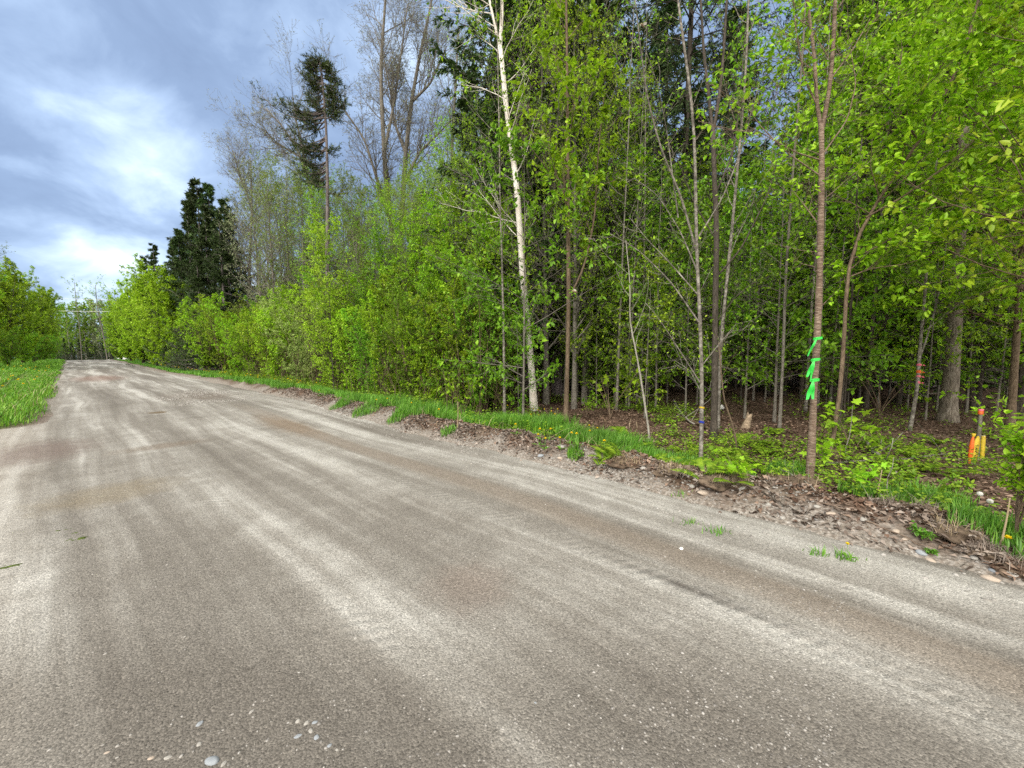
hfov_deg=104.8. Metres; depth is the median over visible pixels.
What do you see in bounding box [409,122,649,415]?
understory sapling
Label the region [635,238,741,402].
understory sapling
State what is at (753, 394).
thin tree
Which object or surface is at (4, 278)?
bushy tree
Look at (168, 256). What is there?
dark spruce
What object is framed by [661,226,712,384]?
leafy tree
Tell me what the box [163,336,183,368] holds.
young spruce
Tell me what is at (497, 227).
dark spruce
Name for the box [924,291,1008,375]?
understory sapling
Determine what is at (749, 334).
understory sapling
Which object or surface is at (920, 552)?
stone
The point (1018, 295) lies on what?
canopy tree
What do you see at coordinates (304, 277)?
leafy shrub
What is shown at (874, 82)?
leafy tree
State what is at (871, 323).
clumped sapling
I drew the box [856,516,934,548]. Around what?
fallen branch
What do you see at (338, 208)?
budding tree
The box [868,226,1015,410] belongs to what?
understory sapling
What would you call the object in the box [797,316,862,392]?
understory sapling
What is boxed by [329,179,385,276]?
budding tree
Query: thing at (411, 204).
budding tree
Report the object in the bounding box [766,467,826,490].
earth clod
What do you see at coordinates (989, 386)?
dark spruce
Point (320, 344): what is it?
leafy tree
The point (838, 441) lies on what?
maple seedling
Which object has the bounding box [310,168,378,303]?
budding tree
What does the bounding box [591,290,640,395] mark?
understory sapling
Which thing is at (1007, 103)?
canopy tree
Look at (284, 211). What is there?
budding tree
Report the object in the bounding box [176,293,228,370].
leafy shrub
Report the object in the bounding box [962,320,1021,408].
understory sapling
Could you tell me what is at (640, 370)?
understory sapling
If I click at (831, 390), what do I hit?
thin tree
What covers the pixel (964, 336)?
understory sapling
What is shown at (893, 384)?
dark spruce
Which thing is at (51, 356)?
leafy shrub
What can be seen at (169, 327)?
leafy shrub
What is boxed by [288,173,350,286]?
budding tree
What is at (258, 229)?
budding tree
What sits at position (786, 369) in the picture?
leafy tree
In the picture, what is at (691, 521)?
weed tuft
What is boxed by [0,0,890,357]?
sky
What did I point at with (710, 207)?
thin tree
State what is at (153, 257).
dark spruce
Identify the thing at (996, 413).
roadside shrub
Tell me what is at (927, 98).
leaning leafy tree
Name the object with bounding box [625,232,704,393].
understory sapling
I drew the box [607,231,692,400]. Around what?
understory sapling
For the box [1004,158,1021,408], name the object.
thin tree
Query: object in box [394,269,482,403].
leafy shrub
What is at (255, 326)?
leafy shrub
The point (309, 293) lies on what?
leafy shrub
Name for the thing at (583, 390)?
budding tree
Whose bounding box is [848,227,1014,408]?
understory sapling
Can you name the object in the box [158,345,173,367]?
young spruce
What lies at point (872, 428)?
maple seedling
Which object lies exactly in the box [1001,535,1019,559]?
dandelion
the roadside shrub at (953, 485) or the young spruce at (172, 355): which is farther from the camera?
the young spruce at (172, 355)
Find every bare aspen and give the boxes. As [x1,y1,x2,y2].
[202,123,273,308]
[206,14,346,273]
[296,0,433,238]
[341,0,482,260]
[417,0,483,229]
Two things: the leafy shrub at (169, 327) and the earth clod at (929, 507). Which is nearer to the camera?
the earth clod at (929, 507)
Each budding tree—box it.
[0,242,32,330]
[202,192,255,296]
[206,155,288,334]
[215,178,297,367]
[224,162,293,308]
[233,144,301,325]
[243,145,311,369]
[249,166,300,301]
[255,180,307,295]
[257,183,321,325]
[273,163,337,303]
[275,166,335,335]
[275,184,341,353]
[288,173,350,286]
[302,163,361,301]
[306,161,366,284]
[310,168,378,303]
[320,193,379,375]
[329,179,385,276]
[331,184,378,284]
[336,182,389,304]
[346,180,388,282]
[355,179,410,355]
[355,196,417,354]
[369,170,409,270]
[369,178,423,270]
[371,153,428,279]
[384,166,449,390]
[384,167,440,281]
[390,148,441,262]
[392,164,447,275]
[406,156,464,277]
[413,112,461,260]
[413,138,459,268]
[422,145,484,272]
[434,96,537,330]
[442,0,579,400]
[465,0,634,404]
[501,0,639,408]
[527,0,670,403]
[572,69,701,403]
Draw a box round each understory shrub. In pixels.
[796,349,865,416]
[824,318,944,415]
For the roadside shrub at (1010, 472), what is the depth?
2.97 m
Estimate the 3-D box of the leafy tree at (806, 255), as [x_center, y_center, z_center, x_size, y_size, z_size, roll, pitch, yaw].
[8.659,-4.483,11.731,4.096,10.177,3.751,1,5,11]
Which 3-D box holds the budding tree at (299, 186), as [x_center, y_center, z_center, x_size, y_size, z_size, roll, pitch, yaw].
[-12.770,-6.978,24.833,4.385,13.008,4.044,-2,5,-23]
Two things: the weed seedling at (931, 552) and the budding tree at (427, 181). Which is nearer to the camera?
the weed seedling at (931, 552)
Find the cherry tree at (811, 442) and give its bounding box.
[690,0,922,477]
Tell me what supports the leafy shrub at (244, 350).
on the ground at (944, 556)
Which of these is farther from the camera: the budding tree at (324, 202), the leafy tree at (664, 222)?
the budding tree at (324, 202)
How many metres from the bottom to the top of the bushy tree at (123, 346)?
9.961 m
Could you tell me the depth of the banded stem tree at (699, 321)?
5.49 m
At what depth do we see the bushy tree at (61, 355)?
74.66 m
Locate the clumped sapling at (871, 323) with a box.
[778,78,931,425]
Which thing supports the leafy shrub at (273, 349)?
on the ground at (944, 556)
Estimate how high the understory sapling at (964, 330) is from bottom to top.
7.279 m
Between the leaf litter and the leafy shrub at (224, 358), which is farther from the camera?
the leafy shrub at (224, 358)
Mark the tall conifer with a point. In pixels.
(308, 119)
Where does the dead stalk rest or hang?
on the ground at (944, 556)
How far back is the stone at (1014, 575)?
2.71 m
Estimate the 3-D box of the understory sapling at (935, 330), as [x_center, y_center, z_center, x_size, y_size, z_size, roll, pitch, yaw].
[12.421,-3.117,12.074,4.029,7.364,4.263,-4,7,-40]
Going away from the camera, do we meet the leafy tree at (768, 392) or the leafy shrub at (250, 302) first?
the leafy tree at (768, 392)
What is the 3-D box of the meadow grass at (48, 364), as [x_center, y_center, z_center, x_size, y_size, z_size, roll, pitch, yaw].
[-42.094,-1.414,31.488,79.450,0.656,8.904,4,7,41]
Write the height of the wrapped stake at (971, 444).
0.492 m
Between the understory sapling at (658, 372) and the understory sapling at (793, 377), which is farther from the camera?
the understory sapling at (793, 377)
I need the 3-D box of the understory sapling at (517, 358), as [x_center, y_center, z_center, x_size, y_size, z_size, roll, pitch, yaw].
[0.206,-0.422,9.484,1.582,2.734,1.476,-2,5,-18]
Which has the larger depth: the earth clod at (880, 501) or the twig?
the earth clod at (880, 501)
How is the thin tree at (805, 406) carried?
on the ground at (944, 556)
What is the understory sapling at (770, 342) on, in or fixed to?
on the ground at (944, 556)
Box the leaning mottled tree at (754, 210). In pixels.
[681,0,781,430]
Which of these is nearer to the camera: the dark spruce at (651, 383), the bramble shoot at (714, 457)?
the bramble shoot at (714, 457)
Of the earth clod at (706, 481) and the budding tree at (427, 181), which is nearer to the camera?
the earth clod at (706, 481)
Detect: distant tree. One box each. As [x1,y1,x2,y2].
[50,301,69,353]
[54,302,82,357]
[55,303,73,354]
[62,300,87,359]
[66,301,96,357]
[82,297,101,357]
[82,299,110,354]
[93,303,112,359]
[101,297,116,358]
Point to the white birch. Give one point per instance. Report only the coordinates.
(533, 394)
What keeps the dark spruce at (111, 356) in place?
on the ground at (944, 556)
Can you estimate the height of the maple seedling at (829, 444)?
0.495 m
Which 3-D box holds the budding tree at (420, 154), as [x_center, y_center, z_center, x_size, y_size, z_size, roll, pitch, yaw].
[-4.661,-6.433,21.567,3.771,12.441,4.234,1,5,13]
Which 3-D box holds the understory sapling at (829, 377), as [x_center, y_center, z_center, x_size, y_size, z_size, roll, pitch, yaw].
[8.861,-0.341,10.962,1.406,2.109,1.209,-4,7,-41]
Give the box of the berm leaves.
[263,387,1023,580]
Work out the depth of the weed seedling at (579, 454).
5.32 m
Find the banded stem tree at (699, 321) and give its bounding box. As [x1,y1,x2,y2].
[582,0,791,458]
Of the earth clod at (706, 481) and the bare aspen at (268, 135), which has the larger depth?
the bare aspen at (268, 135)
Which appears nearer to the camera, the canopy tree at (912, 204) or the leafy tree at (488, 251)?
the canopy tree at (912, 204)
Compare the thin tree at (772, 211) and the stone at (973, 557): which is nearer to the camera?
the stone at (973, 557)
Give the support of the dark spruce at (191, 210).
on the ground at (944, 556)
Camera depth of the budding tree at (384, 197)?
17.43 m
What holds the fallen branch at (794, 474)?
on the ground at (944, 556)
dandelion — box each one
[840,542,857,559]
[976,491,989,509]
[986,499,993,504]
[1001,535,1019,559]
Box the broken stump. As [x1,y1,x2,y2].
[741,412,752,428]
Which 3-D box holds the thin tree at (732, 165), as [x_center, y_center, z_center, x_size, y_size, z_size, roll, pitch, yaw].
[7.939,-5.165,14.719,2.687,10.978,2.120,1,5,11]
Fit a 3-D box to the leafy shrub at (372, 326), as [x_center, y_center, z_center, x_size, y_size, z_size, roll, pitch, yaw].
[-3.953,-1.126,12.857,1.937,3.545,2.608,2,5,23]
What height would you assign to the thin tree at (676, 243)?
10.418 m
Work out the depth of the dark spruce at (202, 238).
31.80 m
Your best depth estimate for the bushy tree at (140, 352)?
44.08 m
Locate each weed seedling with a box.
[572,450,583,458]
[907,520,939,540]
[923,547,939,555]
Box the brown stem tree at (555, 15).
[498,0,646,421]
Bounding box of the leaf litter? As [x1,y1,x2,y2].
[267,380,1023,550]
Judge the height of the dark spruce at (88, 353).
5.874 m
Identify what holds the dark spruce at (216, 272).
on the ground at (944, 556)
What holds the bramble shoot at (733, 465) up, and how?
on the ground at (944, 556)
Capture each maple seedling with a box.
[434,360,485,412]
[483,377,514,408]
[580,362,651,417]
[582,390,601,416]
[798,440,833,470]
[816,437,856,467]
[817,397,893,454]
[840,462,891,484]
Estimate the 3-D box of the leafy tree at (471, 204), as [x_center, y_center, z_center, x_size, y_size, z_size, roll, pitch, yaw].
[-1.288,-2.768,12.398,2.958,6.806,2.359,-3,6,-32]
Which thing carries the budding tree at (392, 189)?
on the ground at (944, 556)
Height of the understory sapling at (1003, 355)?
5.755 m
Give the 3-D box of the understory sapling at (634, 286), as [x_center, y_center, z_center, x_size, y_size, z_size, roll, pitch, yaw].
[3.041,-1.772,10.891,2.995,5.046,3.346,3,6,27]
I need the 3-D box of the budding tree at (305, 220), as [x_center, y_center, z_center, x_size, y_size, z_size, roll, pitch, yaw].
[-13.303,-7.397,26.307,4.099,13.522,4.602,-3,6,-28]
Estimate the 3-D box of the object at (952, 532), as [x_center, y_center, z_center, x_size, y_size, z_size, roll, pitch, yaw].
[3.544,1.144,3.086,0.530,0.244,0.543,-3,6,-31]
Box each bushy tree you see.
[0,255,43,362]
[0,264,11,310]
[0,274,11,348]
[1,265,56,359]
[15,284,66,359]
[29,290,69,358]
[97,301,124,358]
[107,287,143,360]
[108,274,151,362]
[112,253,168,365]
[125,268,192,367]
[145,272,188,362]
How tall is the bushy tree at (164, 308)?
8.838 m
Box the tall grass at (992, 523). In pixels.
[328,396,1023,557]
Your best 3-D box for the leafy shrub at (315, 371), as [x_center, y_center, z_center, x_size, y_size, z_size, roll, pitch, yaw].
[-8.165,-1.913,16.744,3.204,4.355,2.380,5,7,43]
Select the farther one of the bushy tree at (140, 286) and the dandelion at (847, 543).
the bushy tree at (140, 286)
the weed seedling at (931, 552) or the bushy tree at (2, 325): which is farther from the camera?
the bushy tree at (2, 325)
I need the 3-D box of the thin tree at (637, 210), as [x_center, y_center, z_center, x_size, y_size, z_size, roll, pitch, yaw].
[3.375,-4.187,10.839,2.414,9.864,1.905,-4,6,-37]
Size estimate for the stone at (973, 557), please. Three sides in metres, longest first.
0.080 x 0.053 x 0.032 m
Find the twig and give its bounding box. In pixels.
[0,563,22,568]
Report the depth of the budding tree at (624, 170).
11.43 m
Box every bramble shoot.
[703,446,725,468]
[713,448,767,480]
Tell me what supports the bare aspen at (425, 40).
on the ground at (944, 556)
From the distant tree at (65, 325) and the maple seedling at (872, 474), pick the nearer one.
the maple seedling at (872, 474)
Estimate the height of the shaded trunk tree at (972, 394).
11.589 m
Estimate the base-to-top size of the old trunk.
6.760 m
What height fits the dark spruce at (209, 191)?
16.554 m
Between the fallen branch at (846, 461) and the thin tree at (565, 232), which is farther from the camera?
the thin tree at (565, 232)
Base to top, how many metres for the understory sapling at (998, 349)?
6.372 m
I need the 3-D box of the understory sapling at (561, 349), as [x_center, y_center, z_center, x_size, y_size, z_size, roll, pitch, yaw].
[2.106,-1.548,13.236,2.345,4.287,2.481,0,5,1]
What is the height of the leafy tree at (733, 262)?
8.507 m
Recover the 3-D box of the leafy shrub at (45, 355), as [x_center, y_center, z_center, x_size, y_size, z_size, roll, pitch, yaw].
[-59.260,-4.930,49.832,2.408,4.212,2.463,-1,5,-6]
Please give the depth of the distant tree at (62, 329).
112.04 m
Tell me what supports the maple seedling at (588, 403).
on the ground at (944, 556)
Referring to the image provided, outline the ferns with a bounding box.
[442,402,989,485]
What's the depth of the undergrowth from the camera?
6.39 m
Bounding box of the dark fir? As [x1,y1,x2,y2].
[580,0,873,388]
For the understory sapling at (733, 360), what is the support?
on the ground at (944, 556)
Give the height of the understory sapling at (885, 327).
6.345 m
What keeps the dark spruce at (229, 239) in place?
on the ground at (944, 556)
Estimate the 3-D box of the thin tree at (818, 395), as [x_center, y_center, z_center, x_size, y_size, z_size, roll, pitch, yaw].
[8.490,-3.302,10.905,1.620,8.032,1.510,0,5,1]
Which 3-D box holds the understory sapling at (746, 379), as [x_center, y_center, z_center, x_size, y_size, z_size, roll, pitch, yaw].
[5.795,-2.119,9.200,4.048,6.107,3.624,1,5,14]
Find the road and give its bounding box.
[0,360,1023,767]
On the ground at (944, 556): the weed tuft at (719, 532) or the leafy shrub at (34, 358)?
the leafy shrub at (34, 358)
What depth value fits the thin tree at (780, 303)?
13.39 m
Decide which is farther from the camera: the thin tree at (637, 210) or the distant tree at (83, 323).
the distant tree at (83, 323)
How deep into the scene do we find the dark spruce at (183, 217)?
39.21 m
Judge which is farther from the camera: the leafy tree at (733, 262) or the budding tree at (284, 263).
the budding tree at (284, 263)
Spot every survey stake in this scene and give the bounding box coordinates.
[971,436,980,459]
[980,435,985,458]
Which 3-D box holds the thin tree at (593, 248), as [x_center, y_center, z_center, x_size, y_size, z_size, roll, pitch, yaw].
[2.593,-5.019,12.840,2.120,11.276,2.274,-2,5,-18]
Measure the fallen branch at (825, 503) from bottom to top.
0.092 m
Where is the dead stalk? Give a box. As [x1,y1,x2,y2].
[999,497,1010,546]
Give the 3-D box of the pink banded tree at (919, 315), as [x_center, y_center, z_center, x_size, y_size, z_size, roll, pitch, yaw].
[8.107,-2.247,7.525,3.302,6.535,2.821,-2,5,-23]
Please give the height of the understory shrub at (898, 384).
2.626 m
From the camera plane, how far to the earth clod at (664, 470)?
4.55 m
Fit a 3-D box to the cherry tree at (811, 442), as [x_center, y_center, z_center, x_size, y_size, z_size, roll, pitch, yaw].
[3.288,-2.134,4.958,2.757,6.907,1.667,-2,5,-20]
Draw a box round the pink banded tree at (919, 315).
[832,84,1023,430]
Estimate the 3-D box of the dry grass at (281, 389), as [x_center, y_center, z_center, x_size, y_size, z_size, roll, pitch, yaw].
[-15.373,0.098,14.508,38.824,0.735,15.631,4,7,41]
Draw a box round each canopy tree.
[840,0,1023,307]
[855,0,1023,431]
[867,0,1023,333]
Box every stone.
[204,756,218,765]
[697,490,707,495]
[915,549,927,555]
[969,555,979,560]
[979,574,1000,581]
[1007,571,1019,578]
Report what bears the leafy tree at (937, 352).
on the ground at (944, 556)
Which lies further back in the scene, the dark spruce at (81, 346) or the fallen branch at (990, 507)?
the dark spruce at (81, 346)
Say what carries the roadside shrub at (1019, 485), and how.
on the ground at (944, 556)
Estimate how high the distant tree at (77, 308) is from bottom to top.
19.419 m
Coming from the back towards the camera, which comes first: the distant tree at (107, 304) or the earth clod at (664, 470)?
the distant tree at (107, 304)
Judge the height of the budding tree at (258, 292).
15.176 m
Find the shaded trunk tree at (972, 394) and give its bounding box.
[880,0,1023,409]
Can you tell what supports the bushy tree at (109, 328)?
on the ground at (944, 556)
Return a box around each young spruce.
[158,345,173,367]
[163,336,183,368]
[164,313,196,369]
[165,323,197,366]
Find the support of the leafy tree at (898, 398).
on the ground at (944, 556)
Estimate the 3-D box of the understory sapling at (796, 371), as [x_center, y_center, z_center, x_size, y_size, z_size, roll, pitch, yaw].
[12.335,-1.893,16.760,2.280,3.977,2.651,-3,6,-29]
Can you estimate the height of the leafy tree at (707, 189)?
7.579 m
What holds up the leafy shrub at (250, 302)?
on the ground at (944, 556)
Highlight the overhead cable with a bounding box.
[19,309,108,311]
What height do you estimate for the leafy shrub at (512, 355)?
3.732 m
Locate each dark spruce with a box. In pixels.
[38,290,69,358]
[59,338,72,359]
[68,342,78,359]
[73,323,93,359]
[75,339,86,359]
[83,343,92,359]
[85,322,108,359]
[89,346,98,359]
[97,341,108,359]
[105,345,114,359]
[109,255,149,353]
[116,243,162,360]
[126,239,177,365]
[140,198,205,346]
[142,228,206,366]
[153,176,218,366]
[158,182,255,367]
[162,203,236,367]
[166,193,218,284]
[166,247,223,369]
[169,206,254,370]
[176,197,261,371]
[225,213,261,356]
[346,220,365,371]
[416,66,492,278]
[447,87,551,393]
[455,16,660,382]
[549,0,775,387]
[604,108,693,385]
[648,2,825,389]
[665,97,725,376]
[741,0,1006,404]
[756,0,1005,382]
[826,6,1015,392]
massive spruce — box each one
[410,0,639,395]
[420,0,692,395]
[438,64,564,393]
[498,0,677,390]
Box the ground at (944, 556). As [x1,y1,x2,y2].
[0,359,1023,585]
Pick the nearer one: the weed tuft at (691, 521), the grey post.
the weed tuft at (691, 521)
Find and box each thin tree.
[451,0,538,411]
[547,80,597,401]
[575,0,697,409]
[577,34,626,400]
[597,36,687,408]
[605,0,696,404]
[654,125,691,385]
[699,147,731,334]
[702,85,761,313]
[723,79,815,400]
[734,99,797,396]
[764,0,894,411]
[767,178,809,394]
[794,110,857,408]
[804,49,885,403]
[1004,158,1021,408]
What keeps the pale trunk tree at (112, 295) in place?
on the ground at (944, 556)
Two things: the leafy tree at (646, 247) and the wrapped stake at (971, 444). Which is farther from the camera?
the leafy tree at (646, 247)
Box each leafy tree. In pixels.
[286,210,357,389]
[330,224,401,386]
[369,204,435,371]
[387,185,471,398]
[422,186,515,366]
[427,177,518,368]
[451,189,534,400]
[540,101,656,401]
[545,89,667,403]
[596,145,668,375]
[621,156,726,399]
[643,206,675,369]
[654,175,733,393]
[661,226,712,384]
[672,148,767,388]
[684,187,771,358]
[698,156,780,389]
[704,0,992,399]
[706,164,793,399]
[712,165,799,383]
[719,50,897,401]
[720,131,833,394]
[729,0,981,347]
[739,141,836,394]
[760,0,914,399]
[760,0,1019,408]
[782,0,1023,451]
[802,14,877,316]
[823,0,1023,406]
[831,0,1019,404]
[876,2,1023,416]
[900,0,1023,408]
[947,11,1023,345]
[966,5,1021,387]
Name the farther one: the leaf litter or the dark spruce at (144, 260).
the dark spruce at (144, 260)
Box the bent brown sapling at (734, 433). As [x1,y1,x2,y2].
[713,329,737,449]
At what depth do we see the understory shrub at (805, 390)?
9.32 m
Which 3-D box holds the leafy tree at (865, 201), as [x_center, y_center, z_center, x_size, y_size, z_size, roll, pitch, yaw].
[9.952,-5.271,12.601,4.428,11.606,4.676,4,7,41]
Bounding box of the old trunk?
[935,114,969,422]
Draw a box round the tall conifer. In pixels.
[249,47,355,338]
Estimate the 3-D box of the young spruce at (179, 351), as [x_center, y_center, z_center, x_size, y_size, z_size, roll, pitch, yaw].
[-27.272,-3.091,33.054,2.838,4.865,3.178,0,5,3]
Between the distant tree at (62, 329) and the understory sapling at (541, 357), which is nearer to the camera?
the understory sapling at (541, 357)
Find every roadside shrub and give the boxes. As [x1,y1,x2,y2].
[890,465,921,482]
[934,473,975,492]
[940,375,1023,462]
[992,410,1023,531]
[999,416,1023,494]
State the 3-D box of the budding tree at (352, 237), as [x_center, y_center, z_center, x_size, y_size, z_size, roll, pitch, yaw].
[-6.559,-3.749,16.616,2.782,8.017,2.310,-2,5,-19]
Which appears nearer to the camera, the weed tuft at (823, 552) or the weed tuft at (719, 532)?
the weed tuft at (823, 552)
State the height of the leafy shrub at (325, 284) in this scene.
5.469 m
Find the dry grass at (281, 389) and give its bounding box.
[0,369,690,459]
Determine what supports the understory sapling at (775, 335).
on the ground at (944, 556)
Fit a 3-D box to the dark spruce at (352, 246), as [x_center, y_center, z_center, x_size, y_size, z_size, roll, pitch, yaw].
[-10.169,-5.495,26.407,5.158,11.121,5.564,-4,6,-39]
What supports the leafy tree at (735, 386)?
on the ground at (944, 556)
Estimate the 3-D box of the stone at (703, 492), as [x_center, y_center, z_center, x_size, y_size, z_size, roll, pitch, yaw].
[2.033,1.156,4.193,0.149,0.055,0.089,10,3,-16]
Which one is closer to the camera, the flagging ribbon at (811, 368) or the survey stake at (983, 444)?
the flagging ribbon at (811, 368)
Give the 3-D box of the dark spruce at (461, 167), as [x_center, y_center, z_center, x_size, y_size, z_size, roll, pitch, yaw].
[1.363,-10.263,18.862,11.754,23.496,10.897,3,6,33]
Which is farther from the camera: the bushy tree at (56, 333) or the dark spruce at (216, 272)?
the bushy tree at (56, 333)
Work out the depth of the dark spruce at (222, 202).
31.76 m
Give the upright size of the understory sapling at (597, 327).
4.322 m
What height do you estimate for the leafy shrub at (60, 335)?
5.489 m
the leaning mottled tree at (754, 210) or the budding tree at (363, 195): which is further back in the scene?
the budding tree at (363, 195)
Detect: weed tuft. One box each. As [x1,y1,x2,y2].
[672,516,703,525]
[702,525,730,535]
[802,544,831,556]
[833,545,867,561]
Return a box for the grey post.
[976,409,983,459]
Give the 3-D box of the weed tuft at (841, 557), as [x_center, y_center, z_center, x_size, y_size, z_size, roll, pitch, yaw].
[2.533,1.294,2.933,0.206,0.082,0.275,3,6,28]
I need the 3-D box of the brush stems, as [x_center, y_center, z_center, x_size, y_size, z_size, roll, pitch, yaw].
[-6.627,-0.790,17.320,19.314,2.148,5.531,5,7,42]
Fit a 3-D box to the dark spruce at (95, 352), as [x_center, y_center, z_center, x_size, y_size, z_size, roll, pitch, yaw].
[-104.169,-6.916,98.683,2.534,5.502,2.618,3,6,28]
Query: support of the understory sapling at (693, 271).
on the ground at (944, 556)
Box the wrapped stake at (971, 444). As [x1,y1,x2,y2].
[968,433,975,463]
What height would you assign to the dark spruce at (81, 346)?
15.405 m
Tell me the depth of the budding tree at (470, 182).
16.24 m
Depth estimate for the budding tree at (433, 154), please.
19.81 m
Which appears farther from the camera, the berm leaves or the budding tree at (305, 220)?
the budding tree at (305, 220)
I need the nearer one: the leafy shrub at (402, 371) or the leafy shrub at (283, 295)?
the leafy shrub at (402, 371)
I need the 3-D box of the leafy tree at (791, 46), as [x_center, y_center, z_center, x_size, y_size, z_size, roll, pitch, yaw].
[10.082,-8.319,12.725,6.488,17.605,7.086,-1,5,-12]
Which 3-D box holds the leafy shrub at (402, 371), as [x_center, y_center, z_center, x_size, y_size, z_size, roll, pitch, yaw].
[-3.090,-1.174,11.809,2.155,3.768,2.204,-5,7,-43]
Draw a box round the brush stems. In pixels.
[243,343,555,412]
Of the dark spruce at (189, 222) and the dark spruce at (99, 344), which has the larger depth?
the dark spruce at (99, 344)
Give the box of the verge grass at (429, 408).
[113,359,578,441]
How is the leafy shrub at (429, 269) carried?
on the ground at (944, 556)
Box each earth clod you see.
[603,451,641,468]
[652,459,692,476]
[693,469,763,490]
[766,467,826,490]
[863,489,906,506]
[898,490,943,512]
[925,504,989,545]
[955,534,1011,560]
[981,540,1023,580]
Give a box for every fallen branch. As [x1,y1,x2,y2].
[673,382,724,423]
[679,416,745,440]
[761,491,797,513]
[777,405,977,468]
[779,462,815,490]
[787,496,856,510]
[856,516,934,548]
[865,432,902,472]
[881,457,893,509]
[970,501,1013,514]
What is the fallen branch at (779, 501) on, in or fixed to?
on the ground at (944, 556)
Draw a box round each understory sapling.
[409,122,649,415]
[474,187,594,368]
[485,309,558,414]
[519,322,560,386]
[548,257,652,407]
[549,295,602,397]
[557,191,662,393]
[560,297,622,402]
[571,142,771,406]
[578,223,683,407]
[590,242,696,417]
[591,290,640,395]
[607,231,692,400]
[608,200,775,412]
[611,279,684,407]
[614,339,663,407]
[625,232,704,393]
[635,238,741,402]
[645,203,810,390]
[648,196,778,404]
[652,329,690,388]
[663,158,877,418]
[669,240,738,355]
[685,99,964,422]
[692,240,775,386]
[693,312,733,383]
[720,237,807,388]
[728,274,814,401]
[729,222,806,384]
[748,203,884,394]
[752,322,797,390]
[753,289,803,366]
[788,183,1015,407]
[790,352,800,384]
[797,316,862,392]
[798,170,907,397]
[804,335,852,407]
[806,269,911,405]
[839,216,939,398]
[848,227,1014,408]
[855,313,898,390]
[856,211,1023,419]
[866,160,1007,399]
[867,263,941,371]
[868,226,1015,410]
[889,191,1023,414]
[891,179,1011,369]
[899,182,1023,413]
[905,184,1023,373]
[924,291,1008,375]
[938,160,1023,378]
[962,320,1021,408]
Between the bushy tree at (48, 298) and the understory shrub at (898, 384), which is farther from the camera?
the bushy tree at (48, 298)
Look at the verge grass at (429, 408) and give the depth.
11.09 m
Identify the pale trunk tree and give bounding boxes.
[61,274,84,359]
[82,274,108,359]
[96,281,115,358]
[97,280,121,316]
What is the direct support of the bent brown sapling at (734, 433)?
on the ground at (944, 556)
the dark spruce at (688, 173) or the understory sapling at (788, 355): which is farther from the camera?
the dark spruce at (688, 173)
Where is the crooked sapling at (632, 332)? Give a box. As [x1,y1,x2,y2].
[584,214,659,440]
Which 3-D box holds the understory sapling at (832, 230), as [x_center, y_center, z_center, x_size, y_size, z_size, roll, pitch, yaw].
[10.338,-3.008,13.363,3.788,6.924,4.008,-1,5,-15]
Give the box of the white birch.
[415,0,550,410]
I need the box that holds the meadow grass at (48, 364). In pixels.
[0,358,65,426]
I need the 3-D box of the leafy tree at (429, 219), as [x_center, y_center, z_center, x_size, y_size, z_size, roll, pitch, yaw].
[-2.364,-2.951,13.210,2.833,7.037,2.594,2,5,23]
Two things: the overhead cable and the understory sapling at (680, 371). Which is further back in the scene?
the overhead cable
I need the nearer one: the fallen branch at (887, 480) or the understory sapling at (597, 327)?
the fallen branch at (887, 480)
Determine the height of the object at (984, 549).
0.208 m
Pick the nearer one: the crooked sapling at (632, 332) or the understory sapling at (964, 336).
the crooked sapling at (632, 332)
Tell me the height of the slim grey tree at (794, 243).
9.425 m
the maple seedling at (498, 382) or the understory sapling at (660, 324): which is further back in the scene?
the understory sapling at (660, 324)
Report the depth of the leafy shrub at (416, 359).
11.17 m
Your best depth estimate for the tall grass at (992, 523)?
5.81 m
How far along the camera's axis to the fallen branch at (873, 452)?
6.01 m
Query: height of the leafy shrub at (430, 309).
3.747 m
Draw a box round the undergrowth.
[206,368,1023,523]
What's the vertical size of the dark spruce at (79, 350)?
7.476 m
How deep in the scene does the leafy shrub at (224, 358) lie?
26.17 m
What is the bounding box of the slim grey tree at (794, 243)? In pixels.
[719,0,851,428]
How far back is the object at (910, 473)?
4.87 m
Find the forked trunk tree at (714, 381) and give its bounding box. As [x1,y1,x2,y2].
[636,0,816,439]
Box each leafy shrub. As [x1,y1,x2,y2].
[0,326,25,365]
[0,332,8,352]
[13,326,35,362]
[26,330,50,361]
[42,331,57,359]
[46,334,59,359]
[52,332,64,358]
[159,307,205,367]
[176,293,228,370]
[190,293,245,373]
[199,291,263,373]
[218,306,271,376]
[228,288,262,364]
[234,302,290,376]
[243,289,300,367]
[250,289,303,378]
[252,282,330,381]
[259,281,309,370]
[285,289,349,382]
[291,266,356,380]
[294,255,366,376]
[300,283,369,388]
[314,259,385,384]
[322,288,388,389]
[340,291,407,394]
[346,252,425,377]
[358,295,427,394]
[364,239,442,390]
[370,279,450,398]
[384,239,464,387]
[392,282,463,400]
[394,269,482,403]
[406,246,500,379]
[406,272,506,404]
[423,222,516,372]
[434,258,534,412]
[447,215,538,398]
[460,278,533,410]
[468,248,553,393]
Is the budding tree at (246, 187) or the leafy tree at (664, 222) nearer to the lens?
the leafy tree at (664, 222)
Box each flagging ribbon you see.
[806,358,819,380]
[806,378,819,399]
[807,337,822,355]
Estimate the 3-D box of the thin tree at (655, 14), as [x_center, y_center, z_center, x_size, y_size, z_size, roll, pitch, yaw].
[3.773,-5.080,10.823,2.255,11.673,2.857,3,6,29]
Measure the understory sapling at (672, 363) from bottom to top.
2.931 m

